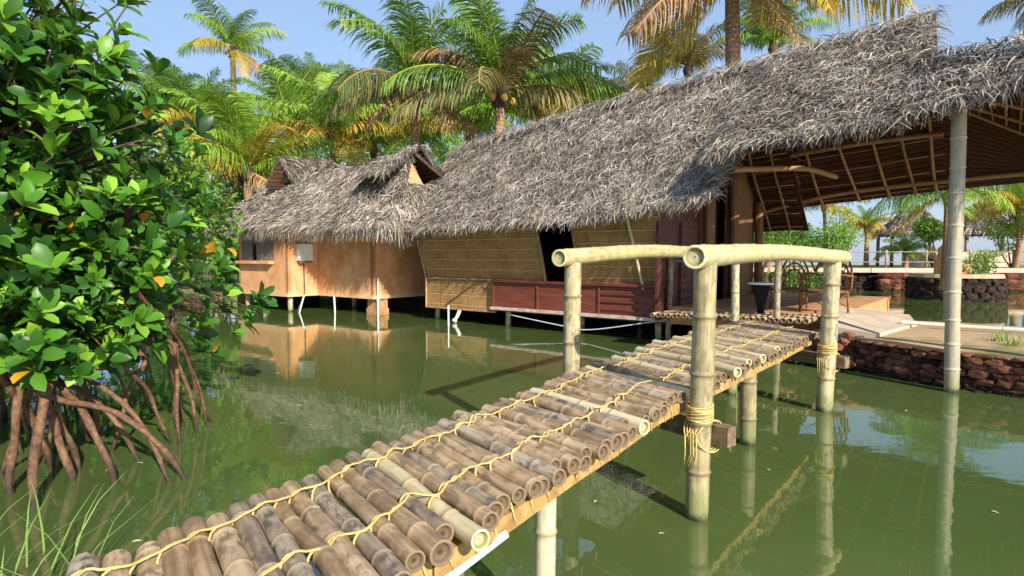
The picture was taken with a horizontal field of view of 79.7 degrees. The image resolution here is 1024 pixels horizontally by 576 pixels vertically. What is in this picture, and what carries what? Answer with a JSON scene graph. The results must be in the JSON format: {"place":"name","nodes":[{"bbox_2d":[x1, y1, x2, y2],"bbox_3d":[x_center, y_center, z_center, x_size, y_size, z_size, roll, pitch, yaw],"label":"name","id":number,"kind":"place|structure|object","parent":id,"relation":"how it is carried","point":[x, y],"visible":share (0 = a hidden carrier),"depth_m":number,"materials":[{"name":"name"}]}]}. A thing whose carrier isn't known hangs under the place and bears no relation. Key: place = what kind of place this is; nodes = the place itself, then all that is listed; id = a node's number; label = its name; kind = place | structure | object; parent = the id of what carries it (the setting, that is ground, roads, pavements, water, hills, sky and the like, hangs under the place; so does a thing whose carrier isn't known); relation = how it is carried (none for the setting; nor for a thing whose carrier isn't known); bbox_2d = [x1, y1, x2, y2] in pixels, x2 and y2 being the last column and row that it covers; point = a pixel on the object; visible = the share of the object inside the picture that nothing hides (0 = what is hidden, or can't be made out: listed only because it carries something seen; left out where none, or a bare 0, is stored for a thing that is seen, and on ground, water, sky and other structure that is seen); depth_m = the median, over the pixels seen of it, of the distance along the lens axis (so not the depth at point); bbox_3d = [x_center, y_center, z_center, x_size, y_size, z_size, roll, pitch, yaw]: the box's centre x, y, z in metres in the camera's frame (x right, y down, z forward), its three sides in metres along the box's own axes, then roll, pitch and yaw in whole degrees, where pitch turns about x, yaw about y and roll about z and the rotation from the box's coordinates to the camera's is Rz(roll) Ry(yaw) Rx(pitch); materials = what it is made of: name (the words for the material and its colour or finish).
{"place":"outdoors","nodes":[
{"label":"outdoors","id":0,"kind":"place"},
{"bbox_2d":[0,478,65,575],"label":"grass tuft","id":1,"kind":"object","parent":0,"point":[25,544],"visible":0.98,"depth_m":2.80,"materials":[{"name":"green plant"}]},
{"bbox_2d":[0,479,159,575],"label":"grass tuft","id":2,"kind":"object","parent":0,"point":[54,562],"visible":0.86,"depth_m":2.49,"materials":[{"name":"green plant"}]},
{"bbox_2d":[156,262,790,306],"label":"ground","id":3,"kind":"structure","parent":0,"point":[239,298],"depth_m":21.54,"materials":[{"name":"brown soil"}]},
{"bbox_2d":[107,56,203,159],"bbox_3d":[-21.976,-7.153,37.712,6.364,13.631,6.972,-3,4,-42],"label":"coconut palm","id":4,"kind":"object","parent":3,"relation":"on","point":[147,72],"visible":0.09,"depth_m":36.42,"materials":[{"name":"green plant"}]},
{"bbox_2d":[88,126,247,283],"bbox_3d":[-8.883,-1.627,14.919,4.403,4.888,4.904,0,3,0],"label":"shrub","id":5,"kind":"object","parent":3,"relation":"on","point":[199,176],"visible":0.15,"depth_m":14.55,"materials":[{"name":"green plant"}]},
{"bbox_2d":[163,116,222,277],"bbox_3d":[-17.815,-5.609,38.080,5.872,10.532,6.868,2,4,36],"label":"coconut palm","id":6,"kind":"object","parent":3,"relation":"on","point":[164,151],"visible":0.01,"depth_m":37.06,"materials":[{"name":"green plant"}]},
{"bbox_2d":[165,215,227,288],"bbox_3d":[-13.513,-1.479,25.037,2.945,3.197,3.820,2,4,31],"label":"shrub","id":7,"kind":"object","parent":3,"relation":"on","point":[179,272],"visible":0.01,"depth_m":24.90,"materials":[{"name":"green plant"}]},
{"bbox_2d":[163,190,241,278],"bbox_3d":[-13.355,-2.149,26.934,4.098,4.225,3.352,0,3,0],"label":"shrub","id":8,"kind":"object","parent":3,"relation":"on","point":[232,205],"visible":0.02,"depth_m":26.65,"materials":[{"name":"green plant"}]},
{"bbox_2d":[138,63,274,281],"bbox_3d":[-16.366,-5.711,31.765,6.883,11.406,7.311,2,4,30],"label":"coconut palm","id":9,"kind":"object","parent":3,"relation":"on","point":[175,115],"visible":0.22,"depth_m":30.69,"materials":[{"name":"green plant"}]},
{"bbox_2d":[202,239,238,281],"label":"shrub","id":10,"kind":"object","parent":3,"relation":"on","point":[229,273],"visible":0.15,"depth_m":23.44,"materials":[{"name":"green plant"}]},
{"bbox_2d":[174,0,288,276],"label":"coconut palm","id":11,"kind":"object","parent":3,"relation":"on","point":[242,43],"visible":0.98,"depth_m":38.76,"materials":[{"name":"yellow plant"}]},
{"bbox_2d":[209,167,265,202],"bbox_3d":[-13.169,-3.698,31.934,5.169,6.770,4.121,0,3,0],"label":"shrub","id":12,"kind":"object","parent":3,"relation":"on","point":[226,185],"visible":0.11,"depth_m":31.14,"materials":[{"name":"green plant"}]},
{"bbox_2d":[141,84,335,207],"bbox_3d":[-10.771,-3.880,24.485,6.931,8.603,7.180,-2,4,-33],"label":"coconut palm","id":13,"kind":"object","parent":3,"relation":"on","point":[240,145],"visible":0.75,"depth_m":24.01,"materials":[{"name":"green plant"}]},
{"bbox_2d":[226,59,333,147],"bbox_3d":[-12.430,-6.394,34.433,6.437,12.476,7.391,1,3,22],"label":"coconut palm","id":14,"kind":"object","parent":3,"relation":"on","point":[277,89],"visible":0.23,"depth_m":33.46,"materials":[{"name":"green plant"}]},
{"bbox_2d":[266,129,343,165],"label":"shrub","id":15,"kind":"object","parent":3,"relation":"on","point":[316,157],"visible":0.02,"depth_m":43.58,"materials":[{"name":"green plant"}]},
{"bbox_2d":[278,51,339,157],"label":"coconut palm","id":16,"kind":"object","parent":3,"relation":"on","point":[293,67],"visible":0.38,"depth_m":50.32,"materials":[{"name":"green plant"}]},
{"bbox_2d":[203,139,446,314],"bbox_3d":[-5.036,-1.776,19.775,10.251,5.618,6.410,3,4,39],"label":"orange hut","id":17,"kind":"object","parent":3,"relation":"on","point":[332,211],"visible":0.81,"depth_m":18.16,"materials":[{"name":"plant"}]},
{"bbox_2d":[235,232,273,263],"bbox_3d":[-8.094,-1.314,19.290,2.131,1.098,0.260,3,4,39],"label":"window","id":18,"kind":"structure","parent":17,"relation":"in","point":[265,249],"depth_m":19.24,"materials":[{"name":"grey glass"}]},
{"bbox_2d":[297,263,304,311],"bbox_3d":[-6.371,0.055,18.491,0.041,1.702,0.287,3,4,42],"label":"cable","id":19,"kind":"object","parent":17,"relation":"attached to","point":[304,285],"visible":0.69,"depth_m":18.55,"materials":[{"name":"plastic"}]},
{"bbox_2d":[295,243,313,262],"bbox_3d":[-6.262,-1.063,18.524,0.200,0.608,0.540,3,4,39],"label":"meter box","id":20,"kind":"object","parent":17,"relation":"attached to","point":[304,252],"visible":0.97,"depth_m":18.45,"materials":[{"name":"white plastic"}]},
{"bbox_2d":[333,296,335,313],"bbox_3d":[-5.153,0.640,17.843,0.048,0.807,0.165,-2,4,-31],"label":"drain pipe","id":21,"kind":"object","parent":17,"relation":"attached to","point":[334,305],"visible":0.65,"depth_m":17.84,"materials":[{"name":"white plastic"}]},
{"bbox_2d":[253,58,406,165],"bbox_3d":[-8.729,-5.277,29.602,6.277,10.792,7.196,2,3,27],"label":"coconut palm","id":22,"kind":"object","parent":3,"relation":"on","point":[330,131],"visible":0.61,"depth_m":28.86,"materials":[{"name":"green plant"}]},
{"bbox_2d":[311,142,405,165],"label":"shrub","id":23,"kind":"object","parent":3,"relation":"on","point":[349,162],"visible":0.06,"depth_m":41.58,"materials":[{"name":"green plant"}]},
{"bbox_2d":[292,100,433,161],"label":"coconut palm","id":24,"kind":"object","parent":3,"relation":"on","point":[371,147],"visible":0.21,"depth_m":32.65,"materials":[{"name":"green plant"}]},
{"bbox_2d":[310,0,515,145],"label":"coconut palm","id":25,"kind":"object","parent":3,"relation":"on","point":[370,88],"visible":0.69,"depth_m":22.16,"materials":[{"name":"green plant"}]},
{"bbox_2d":[357,92,489,162],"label":"coconut palm","id":26,"kind":"object","parent":3,"relation":"on","point":[424,137],"visible":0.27,"depth_m":32.07,"materials":[{"name":"green plant"}]},
{"bbox_2d":[427,131,474,168],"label":"shrub","id":27,"kind":"object","parent":3,"relation":"on","point":[457,141],"visible":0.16,"depth_m":41.98,"materials":[{"name":"green plant"}]},
{"bbox_2d":[387,61,517,145],"bbox_3d":[-1.889,-5.250,29.636,6.326,10.716,6.266,3,4,45],"label":"coconut palm","id":28,"kind":"object","parent":3,"relation":"on","point":[429,120],"visible":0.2,"depth_m":29.14,"materials":[{"name":"green plant"}]},
{"bbox_2d":[380,0,626,136],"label":"coconut palm","id":29,"kind":"object","parent":3,"relation":"on","point":[498,69],"visible":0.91,"depth_m":20.68,"materials":[{"name":"green plant"}]},
{"bbox_2d":[451,42,623,127],"bbox_3d":[1.224,-5.325,28.550,7.201,10.986,7.583,2,4,37],"label":"coconut palm","id":30,"kind":"object","parent":3,"relation":"on","point":[484,108],"visible":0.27,"depth_m":27.66,"materials":[{"name":"green plant"}]},
{"bbox_2d":[524,66,623,123],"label":"coconut palm","id":31,"kind":"object","parent":3,"relation":"on","point":[618,77],"visible":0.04,"depth_m":34.74,"materials":[{"name":"green plant"}]},
{"bbox_2d":[591,55,670,100],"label":"coconut palm","id":32,"kind":"object","parent":3,"relation":"on","point":[623,87],"visible":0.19,"depth_m":33.35,"materials":[{"name":"green plant"}]},
{"bbox_2d":[626,13,745,83],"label":"coconut palm","id":33,"kind":"object","parent":3,"relation":"on","point":[690,60],"visible":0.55,"depth_m":29.18,"materials":[{"name":"green plant"}]},
{"bbox_2d":[364,0,1023,392],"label":"thatched hut","id":34,"kind":"object","parent":3,"relation":"on","point":[778,140],"visible":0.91,"depth_m":12.82,"materials":[{"name":"grey plant"}]},
{"bbox_2d":[452,310,460,322],"bbox_3d":[-1.390,0.715,15.356,0.244,0.340,0.137,0,3,0],"label":"pipe elbow","id":35,"kind":"object","parent":34,"relation":"attached to","point":[455,318],"visible":0.99,"depth_m":15.32,"materials":[{"name":"white plastic"}]},
{"bbox_2d":[509,314,653,329],"bbox_3d":[1.373,0.725,12.888,3.580,0.305,0.073,2,4,36],"label":"hose","id":36,"kind":"object","parent":34,"relation":"hanging from","point":[582,329],"visible":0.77,"depth_m":12.68,"materials":[{"name":"plastic"}]},
{"bbox_2d":[679,222,697,304],"bbox_3d":[3.648,-0.378,12.589,0.131,1.900,0.800,3,4,39],"label":"door","id":37,"kind":"structure","parent":34,"relation":"in","point":[688,231],"depth_m":12.48,"materials":[{"name":"brown wood"}]},
{"bbox_2d":[769,260,810,310],"bbox_3d":[5.165,-0.105,11.394,0.656,0.977,0.733,2,4,38],"label":"cane chair","id":38,"kind":"object","parent":34,"relation":"on","point":[789,288],"visible":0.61,"depth_m":11.44,"materials":[{"name":"brown wicker"}]},
{"bbox_2d":[799,261,854,312],"bbox_3d":[5.457,-0.063,10.617,0.733,0.976,0.656,-1,3,-22],"label":"cane chair","id":39,"kind":"object","parent":34,"relation":"on","point":[819,291],"visible":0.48,"depth_m":10.56,"materials":[{"name":"brown wicker"}]},
{"bbox_2d":[581,0,917,93],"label":"coconut palm","id":40,"kind":"object","parent":3,"relation":"on","point":[732,31],"visible":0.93,"depth_m":18.23,"materials":[{"name":"green plant"}]},
{"bbox_2d":[753,231,793,273],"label":"shrub","id":41,"kind":"object","parent":3,"relation":"on","point":[771,238],"visible":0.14,"depth_m":19.41,"materials":[{"name":"green plant"}]},
{"bbox_2d":[714,0,834,281],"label":"coconut palm","id":42,"kind":"object","parent":3,"relation":"on","point":[763,38],"visible":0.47,"depth_m":29.30,"materials":[{"name":"green plant"}]},
{"bbox_2d":[753,267,822,293],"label":"shrub","id":43,"kind":"object","parent":3,"relation":"on","point":[812,279],"visible":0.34,"depth_m":18.59,"materials":[{"name":"green plant"}]},
{"bbox_2d":[754,224,825,271],"bbox_3d":[9.552,-1.294,21.762,2.974,2.677,2.598,0,3,0],"label":"shrub","id":44,"kind":"object","parent":3,"relation":"on","point":[796,240],"visible":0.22,"depth_m":21.25,"materials":[{"name":"green plant"}]},
{"bbox_2d":[0,255,1023,575],"bbox_3d":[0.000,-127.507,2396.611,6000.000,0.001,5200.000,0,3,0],"label":"water","id":45,"kind":"structure","parent":0,"point":[872,475],"depth_m":5.23,"materials":[{"name":"green liquid"}]},
{"bbox_2d":[13,81,179,226],"bbox_3d":[-10.065,-1.909,13.144,5.852,5.638,4.872,0,3,0],"label":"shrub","id":46,"kind":"object","parent":45,"relation":"on","point":[84,123],"visible":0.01,"depth_m":13.04,"materials":[{"name":"green plant"}]},
{"bbox_2d":[0,0,277,508],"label":"mangrove tree","id":47,"kind":"object","parent":45,"relation":"on","point":[77,286],"visible":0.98,"depth_m":4.76,"materials":[{"name":"green plant"}]},
{"bbox_2d":[376,278,378,314],"bbox_3d":[-3.781,0.439,17.308,0.080,1.460,0.084,0,3,0],"label":"standpipe","id":48,"kind":"object","parent":45,"relation":"in","point":[377,298],"visible":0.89,"depth_m":17.29,"materials":[{"name":"white plastic"}]},
{"bbox_2d":[65,244,850,575],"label":"footbridge","id":49,"kind":"object","parent":45,"relation":"in","point":[461,492],"visible":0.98,"depth_m":2.77,"materials":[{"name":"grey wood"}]},
{"bbox_2d":[650,259,820,363],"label":"bamboo walkway","id":50,"kind":"structure","parent":45,"relation":"on","point":[776,317],"depth_m":9.78,"materials":[{"name":"beige wood"}]},
{"bbox_2d":[748,282,773,313],"bbox_3d":[4.200,0.174,10.347,0.420,0.530,0.420,0,3,0],"label":"side table","id":51,"kind":"object","parent":50,"relation":"on","point":[761,290],"visible":0.91,"depth_m":10.27,"materials":[{"name":"black plastic"}]},
{"bbox_2d":[875,272,908,291],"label":"stone pier","id":52,"kind":"structure","parent":45,"relation":"in","point":[889,282],"depth_m":28.50,"materials":[{"name":"brown stone"}]},
{"bbox_2d":[904,245,1009,301],"bbox_3d":[17.200,-0.507,23.802,3.325,2.450,3.369,0,3,0],"label":"stone planter","id":53,"kind":"object","parent":45,"relation":"on","point":[985,287],"visible":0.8,"depth_m":22.60,"materials":[{"name":"stone"}]},
{"bbox_2d":[962,256,1000,273],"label":"planter shrub","id":54,"kind":"object","parent":53,"relation":"on","point":[986,269],"visible":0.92,"depth_m":23.26,"materials":[{"name":"green plant"}]},
{"bbox_2d":[1004,273,1023,291],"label":"stone pier","id":55,"kind":"structure","parent":45,"relation":"in","point":[1016,282],"depth_m":28.05,"materials":[{"name":"brown stone"}]},
{"bbox_2d":[16,0,1023,254],"label":"sky","id":56,"kind":"structure","parent":0,"point":[163,22],"materials":[{"name":"blue"}]},
{"bbox_2d":[837,306,915,348],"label":"path","id":57,"kind":"structure","parent":0,"point":[867,323],"depth_m":9.82,"materials":[{"name":"concrete"}]},
{"bbox_2d":[753,267,1023,272],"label":"pavement","id":58,"kind":"structure","parent":0,"point":[916,270],"depth_m":28.86,"materials":[{"name":"beige concrete"}]},
{"bbox_2d":[753,265,1023,288],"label":"ground","id":59,"kind":"structure","parent":0,"point":[879,266],"depth_m":34.40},
{"bbox_2d":[799,221,857,271],"bbox_3d":[12.764,-1.706,25.384,2.954,2.126,1.980,0,3,0],"label":"shrub","id":60,"kind":"object","parent":59,"relation":"on","point":[835,239],"visible":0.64,"depth_m":25.17,"materials":[{"name":"green plant"}]},
{"bbox_2d":[805,200,869,266],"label":"coconut palm","id":61,"kind":"object","parent":59,"relation":"on","point":[825,209],"visible":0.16,"depth_m":35.57,"materials":[{"name":"green plant"}]},
{"bbox_2d":[807,272,877,290],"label":"retaining wall","id":62,"kind":"structure","parent":59,"relation":"on","point":[868,284],"depth_m":29.32,"materials":[{"name":"stone"}]},
{"bbox_2d":[821,205,869,267],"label":"tree","id":63,"kind":"object","parent":59,"relation":"on","point":[846,225],"visible":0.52,"depth_m":29.52,"materials":[{"name":"green plant"}]},
{"bbox_2d":[840,205,895,266],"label":"coconut palm","id":64,"kind":"object","parent":59,"relation":"on","point":[866,226],"visible":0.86,"depth_m":33.77,"materials":[{"name":"green plant"}]},
{"bbox_2d":[863,204,942,266],"bbox_3d":[24.049,-3.224,36.799,4.534,3.877,4.590,1,3,16],"label":"gazebo","id":65,"kind":"object","parent":59,"relation":"on","point":[892,226],"visible":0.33,"depth_m":36.02,"materials":[{"name":"plant"}]},
{"bbox_2d":[782,250,1023,267],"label":"bamboo fence","id":66,"kind":"object","parent":59,"relation":"on","point":[926,255],"visible":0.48,"depth_m":30.28,"materials":[{"name":"beige wood"}]},
{"bbox_2d":[873,231,936,267],"bbox_3d":[21.138,-1.870,32.812,3.051,2.371,2.865,0,3,0],"label":"shrub","id":67,"kind":"object","parent":59,"relation":"on","point":[903,243],"visible":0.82,"depth_m":32.82,"materials":[{"name":"green plant"}]},
{"bbox_2d":[910,215,942,267],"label":"tree","id":68,"kind":"object","parent":59,"relation":"on","point":[931,226],"visible":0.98,"depth_m":30.71,"materials":[{"name":"green plant"}]},
{"bbox_2d":[901,252,1011,266],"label":"parapet","id":69,"kind":"structure","parent":59,"relation":"on","point":[965,255],"depth_m":34.35,"materials":[{"name":"concrete"}]},
{"bbox_2d":[964,249,1001,266],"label":"shrub","id":70,"kind":"object","parent":59,"relation":"on","point":[986,255],"visible":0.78,"depth_m":29.55,"materials":[{"name":"green plant"}]},
{"bbox_2d":[963,197,1023,250],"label":"tree","id":71,"kind":"object","parent":59,"relation":"on","point":[972,231],"visible":0.25,"depth_m":34.68,"materials":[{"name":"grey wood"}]},
{"bbox_2d":[964,183,1023,267],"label":"coconut palm","id":72,"kind":"object","parent":59,"relation":"on","point":[1013,199],"visible":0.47,"depth_m":29.75,"materials":[{"name":"green plant"}]},
{"bbox_2d":[977,0,1023,46],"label":"coconut palm","id":73,"kind":"object","parent":59,"relation":"on","point":[1001,6],"visible":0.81,"depth_m":26.29,"materials":[{"name":"green plant"}]},
{"bbox_2d":[981,199,1023,267],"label":"tree","id":74,"kind":"object","parent":59,"relation":"on","point":[1007,227],"visible":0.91,"depth_m":30.14,"materials":[{"name":"green plant"}]},
{"bbox_2d":[780,321,1023,395],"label":"bank","id":75,"kind":"structure","parent":0,"point":[973,341],"depth_m":8.62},
{"bbox_2d":[780,329,871,373],"bbox_3d":[4.729,0.959,9.486,0.753,0.670,1.846,-3,4,-41],"label":"rubble","id":76,"kind":"object","parent":75,"relation":"on","point":[845,338],"visible":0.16,"depth_m":9.10,"materials":[{"name":"stone"}]},
{"bbox_2d":[842,338,1023,398],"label":"retaining wall","id":77,"kind":"structure","parent":75,"relation":"on","point":[900,357],"depth_m":7.95,"materials":[{"name":"stone"}]},
{"bbox_2d":[901,320,1023,332],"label":"curb","id":78,"kind":"object","parent":75,"relation":"on","point":[974,327],"visible":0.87,"depth_m":9.52,"materials":[{"name":"beige concrete"}]},
{"bbox_2d":[983,331,1013,342],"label":"weed","id":79,"kind":"object","parent":75,"relation":"on","point":[997,338],"visible":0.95,"depth_m":8.50,"materials":[{"name":"green plant"}]},
{"bbox_2d":[1002,335,1023,346],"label":"weed","id":80,"kind":"object","parent":75,"relation":"on","point":[1017,342],"visible":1,"depth_m":8.10,"materials":[{"name":"green plant"}]},
{"bbox_2d":[870,183,1023,290],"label":"coconut palm","id":81,"kind":"object","parent":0,"point":[944,199],"visible":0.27,"depth_m":19.21,"materials":[{"name":"green plant"}]}
]}

